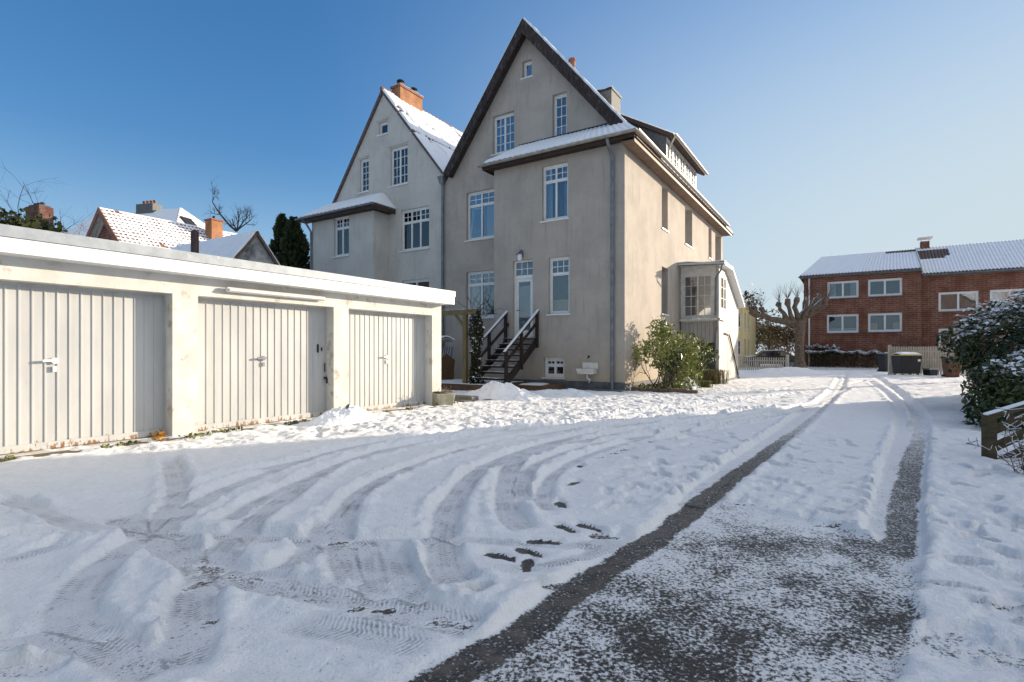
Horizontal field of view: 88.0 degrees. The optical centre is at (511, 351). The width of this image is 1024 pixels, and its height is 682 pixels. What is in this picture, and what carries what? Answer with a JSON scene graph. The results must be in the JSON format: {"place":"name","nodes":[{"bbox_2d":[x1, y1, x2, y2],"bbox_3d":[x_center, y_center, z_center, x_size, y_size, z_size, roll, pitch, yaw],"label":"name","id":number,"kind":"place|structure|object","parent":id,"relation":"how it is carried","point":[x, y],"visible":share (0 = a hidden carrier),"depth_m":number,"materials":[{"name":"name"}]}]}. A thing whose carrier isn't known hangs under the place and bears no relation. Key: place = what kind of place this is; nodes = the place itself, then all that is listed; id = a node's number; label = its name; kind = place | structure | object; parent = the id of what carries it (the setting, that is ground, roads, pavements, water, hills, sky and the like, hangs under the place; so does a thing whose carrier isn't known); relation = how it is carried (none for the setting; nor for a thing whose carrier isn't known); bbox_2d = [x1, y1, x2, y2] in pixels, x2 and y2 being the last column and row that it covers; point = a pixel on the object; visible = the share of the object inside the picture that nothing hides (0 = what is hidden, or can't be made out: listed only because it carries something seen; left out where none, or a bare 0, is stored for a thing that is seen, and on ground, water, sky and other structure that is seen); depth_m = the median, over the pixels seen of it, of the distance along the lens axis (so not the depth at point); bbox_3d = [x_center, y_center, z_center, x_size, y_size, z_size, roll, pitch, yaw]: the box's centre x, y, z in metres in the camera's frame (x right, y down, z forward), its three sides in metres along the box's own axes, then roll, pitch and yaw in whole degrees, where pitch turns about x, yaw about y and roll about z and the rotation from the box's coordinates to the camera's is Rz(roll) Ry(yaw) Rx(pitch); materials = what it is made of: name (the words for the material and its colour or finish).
{"place":"outdoors","nodes":[
{"label":"outdoors","id":0,"kind":"place"},
{"bbox_2d":[0,405,451,461],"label":"garage apron","id":1,"kind":"object","parent":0,"point":[67,451],"visible":0.04,"depth_m":7.28,"materials":[{"name":"concrete"}]},
{"bbox_2d":[148,431,166,440],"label":"fallen leaves","id":2,"kind":"object","parent":1,"relation":"on","point":[162,434],"visible":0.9,"depth_m":7.57,"materials":[{"name":"orange plant"}]},
{"bbox_2d":[0,401,457,460],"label":"weeds","id":3,"kind":"object","parent":1,"relation":"on","point":[190,435],"visible":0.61,"depth_m":7.90,"materials":[{"name":"yellow plant"}]},
{"bbox_2d":[0,352,1023,681],"bbox_3d":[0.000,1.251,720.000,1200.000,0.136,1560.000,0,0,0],"label":"snow ground","id":4,"kind":"structure","parent":0,"point":[848,524],"depth_m":3.54,"materials":[{"name":"snow"},{"name":"tarmac"}]},
{"bbox_2d":[0,207,85,234],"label":"ivy bush","id":5,"kind":"object","parent":4,"relation":"on","point":[13,220],"visible":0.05,"depth_m":14.17,"materials":[{"name":"green plant"}]},
{"bbox_2d":[25,202,69,232],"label":"dark roofed house","id":6,"kind":"structure","parent":4,"relation":"on","point":[46,210],"depth_m":37.68,"materials":[{"name":"brick"}]},
{"bbox_2d":[0,166,110,237],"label":"bare tree","id":7,"kind":"object","parent":4,"relation":"on","point":[41,213],"visible":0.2,"depth_m":15.03,"materials":[{"name":"brown plant"}]},
{"bbox_2d":[65,200,204,235],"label":"hipped house","id":8,"kind":"structure","parent":4,"relation":"on","point":[150,208],"depth_m":38.02,"materials":[{"name":"white brick"}]},
{"bbox_2d":[86,207,236,248],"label":"brick cottage","id":9,"kind":"structure","parent":4,"relation":"on","point":[127,227],"depth_m":30.39,"materials":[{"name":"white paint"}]},
{"bbox_2d":[204,216,223,238],"bbox_3d":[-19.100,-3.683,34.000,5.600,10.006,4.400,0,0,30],"label":"chimney","id":10,"kind":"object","parent":4,"relation":"on","point":[213,227],"depth_m":33.74,"materials":[{"name":"orange brick"}]},
{"bbox_2d":[171,230,279,264],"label":"outbuilding","id":11,"kind":"structure","parent":4,"relation":"on","point":[252,245],"depth_m":20.15,"materials":[{"name":"tile"}]},
{"bbox_2d":[0,224,455,457],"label":"garage block","id":12,"kind":"structure","parent":4,"relation":"on","point":[106,341],"depth_m":7.96,"materials":[{"name":"white paint"}]},
{"bbox_2d":[0,281,164,454],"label":"garage door","id":13,"kind":"structure","parent":12,"relation":"in","point":[79,365],"depth_m":7.09,"materials":[{"name":"grey paint"}]},
{"bbox_2d":[191,230,198,252],"bbox_3d":[-9.269,-1.105,15.500,0.210,4.851,0.205,0,0,0],"label":"flue pipe","id":14,"kind":"object","parent":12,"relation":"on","point":[194,241],"visible":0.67,"depth_m":15.42,"materials":[{"name":"brown metal"}]},
{"bbox_2d":[198,297,327,430],"bbox_3d":[-4.311,0.195,9.335,0.093,2.110,2.548,0,0,33],"label":"garage door","id":15,"kind":"structure","parent":12,"relation":"in","point":[259,362],"depth_m":9.23,"materials":[{"name":"grey paint"}]},
{"bbox_2d":[349,309,424,410],"bbox_3d":[-2.759,0.195,11.710,0.092,2.110,2.470,0,0,33],"label":"garage door","id":16,"kind":"structure","parent":12,"relation":"in","point":[387,350],"depth_m":11.71,"materials":[{"name":"grey paint"}]},
{"bbox_2d":[203,176,257,231],"bbox_3d":[-13.515,-3.479,26.294,4.846,9.629,4.547,0,0,43],"label":"bare tree","id":17,"kind":"object","parent":4,"relation":"on","point":[231,225],"visible":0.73,"depth_m":24.96,"materials":[{"name":"brown plant"}]},
{"bbox_2d":[268,212,289,265],"bbox_3d":[-11.678,-2.879,27.067,3.146,8.397,3.292,0,0,0],"label":"conifer","id":18,"kind":"object","parent":4,"relation":"on","point":[278,228],"visible":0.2,"depth_m":26.69,"materials":[{"name":"green plant"}]},
{"bbox_2d":[274,216,309,269],"bbox_3d":[-10.922,-2.669,26.076,3.770,7.978,3.287,0,0,0],"label":"conifer","id":19,"kind":"object","parent":4,"relation":"on","point":[294,250],"visible":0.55,"depth_m":25.66,"materials":[{"name":"green plant"}]},
{"bbox_2d":[305,403,380,425],"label":"snow heap","id":20,"kind":"object","parent":4,"relation":"on","point":[349,414],"visible":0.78,"depth_m":9.50,"materials":[{"name":"white snow"}]},
{"bbox_2d":[294,79,462,288],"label":"white house","id":21,"kind":"structure","parent":4,"relation":"on","point":[378,217],"depth_m":23.58,"materials":[{"name":"paint"}]},
{"bbox_2d":[331,216,349,257],"bbox_3d":[-7.745,-5.218,24.156,1.144,1.859,0.250,0,0,32],"label":"window","id":22,"kind":"structure","parent":21,"relation":"in","point":[342,223],"depth_m":24.22,"materials":[{"name":"white paint"}]},
{"bbox_2d":[357,159,369,193],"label":"window","id":23,"kind":"structure","parent":21,"relation":"in","point":[364,163],"depth_m":24.77,"materials":[{"name":"white paint"}]},
{"bbox_2d":[376,122,388,136],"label":"window","id":24,"kind":"structure","parent":21,"relation":"in","point":[384,126],"depth_m":24.06,"materials":[{"name":"white paint"}]},
{"bbox_2d":[388,145,408,187],"bbox_3d":[-4.978,-8.183,23.462,1.159,1.762,0.250,0,0,32],"label":"window","id":25,"kind":"structure","parent":21,"relation":"in","point":[399,155],"depth_m":23.52,"materials":[{"name":"white paint"}]},
{"bbox_2d":[398,206,429,252],"bbox_3d":[-4.186,-5.278,22.958,1.753,1.849,0.250,0,0,32],"label":"window","id":26,"kind":"structure","parent":21,"relation":"in","point":[415,221],"depth_m":23.05,"materials":[{"name":"white paint"}]},
{"bbox_2d":[404,279,428,286],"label":"window","id":27,"kind":"structure","parent":21,"relation":"in","point":[422,282],"depth_m":22.93,"materials":[{"name":"white paint"}]},
{"bbox_2d":[433,385,454,405],"bbox_3d":[-1.638,1.057,12.663,0.453,0.527,0.454,0,0,-28],"label":"concrete planter","id":28,"kind":"object","parent":4,"relation":"on","point":[441,397],"visible":0.89,"depth_m":12.50,"materials":[{"name":"beige concrete"}]},
{"bbox_2d":[441,308,476,382],"bbox_3d":[-2.162,-0.050,17.989,2.350,2.740,0.130,0,0,32],"label":"pergola","id":29,"kind":"object","parent":4,"relation":"on","point":[456,313],"visible":0.67,"depth_m":17.56,"materials":[{"name":"brown wood"}]},
{"bbox_2d":[454,395,477,401],"bbox_3d":[-1.384,1.240,13.789,0.840,0.160,0.600,0,0,32],"label":"stone step","id":30,"kind":"object","parent":4,"relation":"on","point":[462,398],"visible":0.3,"depth_m":13.67,"materials":[{"name":"grey stone"}]},
{"bbox_2d":[457,294,499,383],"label":"ivy column","id":31,"kind":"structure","parent":4,"relation":"on","point":[475,344],"depth_m":17.41,"materials":[{"name":"green plant"}]},
{"bbox_2d":[441,379,526,390],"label":"timber deck","id":32,"kind":"structure","parent":4,"relation":"on","point":[457,384],"depth_m":17.55,"materials":[{"name":"brown wood"}]},
{"bbox_2d":[441,336,455,379],"bbox_3d":[-2.854,0.233,20.262,0.895,1.653,1.240,0,0,-37],"label":"hooded beach chair","id":33,"kind":"object","parent":32,"relation":"on","point":[447,365],"visible":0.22,"depth_m":19.92,"materials":[{"name":"brown wicker"}]},
{"bbox_2d":[469,309,538,384],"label":"wooden steps","id":34,"kind":"structure","parent":4,"relation":"on","point":[503,348],"depth_m":17.98,"materials":[{"name":"brown wood"}]},
{"bbox_2d":[464,381,545,400],"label":"snow heap","id":35,"kind":"object","parent":4,"relation":"on","point":[494,390],"visible":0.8,"depth_m":14.13,"materials":[{"name":"white snow"}]},
{"bbox_2d":[519,382,564,390],"bbox_3d":[0.994,1.194,17.663,1.200,0.251,1.000,0,0,32],"label":"timber step","id":36,"kind":"object","parent":4,"relation":"on","point":[533,386],"visible":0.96,"depth_m":17.36,"materials":[{"name":"brown wood"}]},
{"bbox_2d":[531,388,601,397],"bbox_3d":[1.500,1.222,15.500,2.600,0.296,1.100,0,0,32],"label":"snow heap","id":37,"kind":"object","parent":4,"relation":"on","point":[570,392],"visible":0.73,"depth_m":15.20,"materials":[{"name":"white snow"}]},
{"bbox_2d":[437,17,744,391],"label":"stucco house","id":38,"kind":"structure","parent":4,"relation":"on","point":[582,214],"depth_m":19.20,"materials":[{"name":"white paint"}]},
{"bbox_2d":[464,189,493,241],"bbox_3d":[-1.183,-5.411,21.173,1.497,1.978,0.425,0,0,32],"label":"window","id":39,"kind":"structure","parent":38,"relation":"in","point":[490,209],"depth_m":21.17,"materials":[{"name":"white paint"}]},
{"bbox_2d":[468,270,493,318],"bbox_3d":[-1.199,-2.252,21.148,1.497,1.906,0.364,0,0,32],"label":"window","id":40,"kind":"structure","parent":38,"relation":"in","point":[473,289],"depth_m":21.42,"materials":[{"name":"white paint"}]},
{"bbox_2d":[491,113,513,155],"bbox_3d":[-0.295,-8.414,20.540,1.114,1.546,0.250,0,0,32],"label":"window","id":41,"kind":"structure","parent":38,"relation":"in","point":[510,115],"depth_m":20.61,"materials":[{"name":"white paint"}]},
{"bbox_2d":[515,259,532,337],"bbox_3d":[0.447,-1.877,19.049,0.834,2.795,0.130,0,0,32],"label":"door","id":42,"kind":"structure","parent":38,"relation":"in","point":[519,318],"depth_m":19.10,"materials":[{"name":"white paint"}]},
{"bbox_2d":[520,61,532,79],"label":"window","id":43,"kind":"structure","parent":38,"relation":"in","point":[527,65],"depth_m":20.07,"materials":[{"name":"white paint"}]},
{"bbox_2d":[541,358,565,378],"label":"window","id":44,"kind":"structure","parent":38,"relation":"in","point":[548,375],"depth_m":18.38,"materials":[{"name":"white paint"}]},
{"bbox_2d":[539,163,569,222],"bbox_3d":[1.533,-5.470,18.342,1.132,1.967,0.364,0,0,32],"label":"window","id":45,"kind":"structure","parent":38,"relation":"in","point":[548,171],"depth_m":18.48,"materials":[{"name":"white paint"}]},
{"bbox_2d":[546,256,570,315],"bbox_3d":[1.665,-2.244,18.258,0.917,2.005,0.364,0,0,32],"label":"window","id":46,"kind":"structure","parent":38,"relation":"in","point":[557,307],"depth_m":18.41,"materials":[{"name":"white paint"}]},
{"bbox_2d":[554,93,566,135],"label":"window","id":47,"kind":"structure","parent":38,"relation":"in","point":[562,130],"depth_m":19.40,"materials":[{"name":"white paint"}]},
{"bbox_2d":[576,355,597,382],"bbox_3d":[2.451,0.588,17.347,0.624,0.916,0.414,0,0,32],"label":"outdoor sink","id":48,"kind":"object","parent":38,"relation":"attached to","point":[589,368],"visible":1,"depth_m":17.34,"materials":[{"name":"white ceramic"}]},
{"bbox_2d":[631,387,697,393],"bbox_3d":[4.740,1.244,16.583,2.080,0.192,0.140,0,0,32],"label":"bed edging","id":49,"kind":"object","parent":4,"relation":"on","point":[669,390],"visible":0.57,"depth_m":16.50,"materials":[{"name":"brown stone"}]},
{"bbox_2d":[633,381,699,391],"bbox_3d":[5.292,1.219,18.024,1.637,0.354,3.183,0,0,33],"label":"ground cover","id":50,"kind":"object","parent":4,"relation":"on","point":[655,385],"visible":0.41,"depth_m":17.52,"materials":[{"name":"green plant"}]},
{"bbox_2d":[632,315,719,389],"bbox_3d":[5.253,0.041,17.580,2.749,2.589,2.970,0,0,-24],"label":"corner shrub","id":51,"kind":"object","parent":4,"relation":"on","point":[685,362],"visible":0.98,"depth_m":17.28,"materials":[{"name":"green plant"}]},
{"bbox_2d":[679,377,697,388],"bbox_3d":[6.000,1.106,18.300,0.900,0.527,0.700,0,0,-11],"label":"snow heap","id":52,"kind":"object","parent":4,"relation":"on","point":[695,387],"visible":0.21,"depth_m":18.11,"materials":[{"name":"white snow"}]},
{"bbox_2d":[697,380,717,387],"bbox_3d":[6.840,1.163,18.605,0.758,0.315,0.826,0,0,39],"label":"grass clump","id":53,"kind":"object","parent":4,"relation":"on","point":[704,383],"visible":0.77,"depth_m":18.56,"materials":[{"name":"green plant"}]},
{"bbox_2d":[698,369,732,383],"bbox_3d":[7.927,1.001,20.941,1.867,0.637,1.832,0,0,0],"label":"grass clump","id":54,"kind":"object","parent":4,"relation":"on","point":[714,376],"visible":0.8,"depth_m":20.68,"materials":[{"name":"plant"}]},
{"bbox_2d":[738,304,757,365],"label":"yellow house","id":55,"kind":"structure","parent":4,"relation":"on","point":[746,333],"depth_m":45.53,"materials":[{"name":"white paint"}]},
{"bbox_2d":[742,283,774,330],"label":"ornamental tree","id":56,"kind":"object","parent":4,"relation":"on","point":[749,303],"visible":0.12,"depth_m":54.39,"materials":[{"name":"green plant"}]},
{"bbox_2d":[738,357,785,369],"bbox_3d":[16.467,0.811,35.010,0.064,0.897,3.513,0,0,-31],"label":"picket fence","id":57,"kind":"object","parent":4,"relation":"on","point":[743,360],"visible":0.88,"depth_m":35.08,"materials":[{"name":"white wood"}]},
{"bbox_2d":[756,321,774,349],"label":"garden bush","id":58,"kind":"object","parent":4,"relation":"on","point":[764,331],"visible":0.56,"depth_m":55.27,"materials":[{"name":"green plant"}]},
{"bbox_2d":[744,350,794,366],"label":"parked car","id":59,"kind":"object","parent":4,"relation":"on","point":[772,353],"visible":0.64,"depth_m":42.24,"materials":[{"name":"black paint"}]},
{"bbox_2d":[756,322,790,349],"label":"garden bush","id":60,"kind":"object","parent":4,"relation":"on","point":[773,340],"visible":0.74,"depth_m":54.64,"materials":[{"name":"green plant"}]},
{"bbox_2d":[756,324,794,354],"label":"boundary hedge","id":61,"kind":"object","parent":4,"relation":"on","point":[763,348],"visible":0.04,"depth_m":62.29,"materials":[{"name":"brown plant"}]},
{"bbox_2d":[757,309,793,351],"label":"ornamental tree","id":62,"kind":"object","parent":4,"relation":"on","point":[767,322],"visible":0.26,"depth_m":57.20,"materials":[{"name":"brown plant"}]},
{"bbox_2d":[767,326,794,352],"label":"garden bush","id":63,"kind":"object","parent":4,"relation":"on","point":[785,337],"visible":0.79,"depth_m":53.75,"materials":[{"name":"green plant"}]},
{"bbox_2d":[744,367,826,373],"bbox_3d":[16.300,1.134,31.500,5.200,0.472,2.000,0,0,6],"label":"snow heap","id":64,"kind":"object","parent":4,"relation":"on","point":[799,370],"visible":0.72,"depth_m":31.03,"materials":[{"name":"white snow"}]},
{"bbox_2d":[786,355,788,366],"bbox_3d":[17.293,0.760,33.300,0.140,1.120,0.140,0,0,0],"label":"fence post","id":65,"kind":"object","parent":4,"relation":"on","point":[787,360],"visible":0.64,"depth_m":33.23,"materials":[{"name":"white wood"}]},
{"bbox_2d":[744,277,837,367],"bbox_3d":[19.785,-2.005,37.643,6.396,6.850,3.385,0,0,-12],"label":"pollard tree","id":66,"kind":"object","parent":4,"relation":"on","point":[798,321],"visible":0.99,"depth_m":37.83,"materials":[{"name":"brown plant"}]},
{"bbox_2d":[805,344,839,366],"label":"garden shrub","id":67,"kind":"object","parent":4,"relation":"on","point":[818,346],"visible":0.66,"depth_m":44.99,"materials":[{"name":"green plant"}]},
{"bbox_2d":[805,349,887,367],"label":"clipped hedge","id":68,"kind":"object","parent":4,"relation":"on","point":[861,353],"visible":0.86,"depth_m":42.32,"materials":[{"name":"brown plant"}]},
{"bbox_2d":[876,353,887,371],"bbox_3d":[23.221,0.723,33.024,0.657,1.194,0.863,0,0,0],"label":"wheelie bin","id":69,"kind":"object","parent":4,"relation":"on","point":[882,359],"visible":0.74,"depth_m":32.84,"materials":[{"name":"black plastic"}]},
{"bbox_2d":[890,352,922,374],"bbox_3d":[21.044,0.667,28.291,1.180,1.286,0.907,0,0,2],"label":"waste container","id":70,"kind":"object","parent":4,"relation":"on","point":[908,363],"visible":0.98,"depth_m":27.93,"materials":[{"name":"black plastic"}]},
{"bbox_2d":[798,236,1023,367],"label":"brick house","id":71,"kind":"structure","parent":4,"relation":"on","point":[877,301],"depth_m":42.70,"materials":[{"name":"red brick"}]},
{"bbox_2d":[826,314,858,333],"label":"window","id":72,"kind":"structure","parent":71,"relation":"in","point":[834,330],"depth_m":44.51,"materials":[{"name":"white paint"}]},
{"bbox_2d":[827,280,858,298],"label":"window","id":73,"kind":"structure","parent":71,"relation":"in","point":[854,285],"depth_m":44.43,"materials":[{"name":"white paint"}]},
{"bbox_2d":[868,278,902,296],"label":"window","id":74,"kind":"structure","parent":71,"relation":"in","point":[892,279],"depth_m":42.92,"materials":[{"name":"white paint"}]},
{"bbox_2d":[868,313,902,332],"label":"window","id":75,"kind":"structure","parent":71,"relation":"in","point":[897,326],"depth_m":42.93,"materials":[{"name":"white paint"}]},
{"bbox_2d":[883,325,934,356],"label":"climbing rose","id":76,"kind":"object","parent":71,"relation":"attached to","point":[910,341],"visible":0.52,"depth_m":40.35,"materials":[{"name":"brown plant"}]},
{"bbox_2d":[938,328,975,346],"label":"window","id":77,"kind":"structure","parent":71,"relation":"in","point":[939,330],"depth_m":41.39,"materials":[{"name":"white paint"}]},
{"bbox_2d":[938,291,978,311],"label":"window","id":78,"kind":"structure","parent":71,"relation":"in","point":[947,301],"depth_m":41.00,"materials":[{"name":"white paint"}]},
{"bbox_2d":[990,289,1021,309],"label":"window","id":79,"kind":"structure","parent":71,"relation":"in","point":[994,294],"depth_m":39.78,"materials":[{"name":"white paint"}]},
{"bbox_2d":[923,368,938,375],"bbox_3d":[22.081,1.100,28.000,0.560,0.440,0.500,0,0,-6],"label":"salt box","id":80,"kind":"object","parent":4,"relation":"on","point":[930,371],"visible":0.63,"depth_m":27.80,"materials":[{"name":"black plastic"}]},
{"bbox_2d":[888,345,974,374],"bbox_3d":[22.674,0.480,28.723,3.852,1.680,0.200,0,0,22],"label":"picket fence","id":81,"kind":"object","parent":4,"relation":"on","point":[891,350],"visible":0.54,"depth_m":28.80,"materials":[{"name":"white wood"}]},
{"bbox_2d":[934,289,1023,430],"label":"laurel hedge","id":82,"kind":"object","parent":4,"relation":"on","point":[995,374],"visible":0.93,"depth_m":10.49,"materials":[{"name":"green plant"}]},
{"bbox_2d":[966,407,1023,473],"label":"bare bramble","id":83,"kind":"object","parent":4,"relation":"on","point":[1020,465],"visible":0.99,"depth_m":5.46,"materials":[{"name":"brown plant"}]},
{"bbox_2d":[981,401,1023,459],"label":"timber fence","id":84,"kind":"object","parent":4,"relation":"on","point":[991,428],"visible":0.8,"depth_m":6.12,"materials":[{"name":"brown wood"}]},
{"bbox_2d":[1005,285,1022,345],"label":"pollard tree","id":85,"kind":"object","parent":4,"relation":"on","point":[1013,300],"visible":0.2,"depth_m":24.02,"materials":[{"name":"green plant"}]},
{"bbox_2d":[0,0,1023,351],"label":"sky","id":86,"kind":"structure","parent":0,"point":[817,128],"materials":[{"name":"blue"}]},
{"bbox_2d":[940,356,960,376],"bbox_3d":[21.537,0.775,26.022,0.599,1.090,0.789,0,0,11],"label":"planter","id":87,"kind":"object","parent":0,"point":[946,373],"visible":0.52,"depth_m":25.80,"materials":[{"name":"brown plastic"}]}
]}

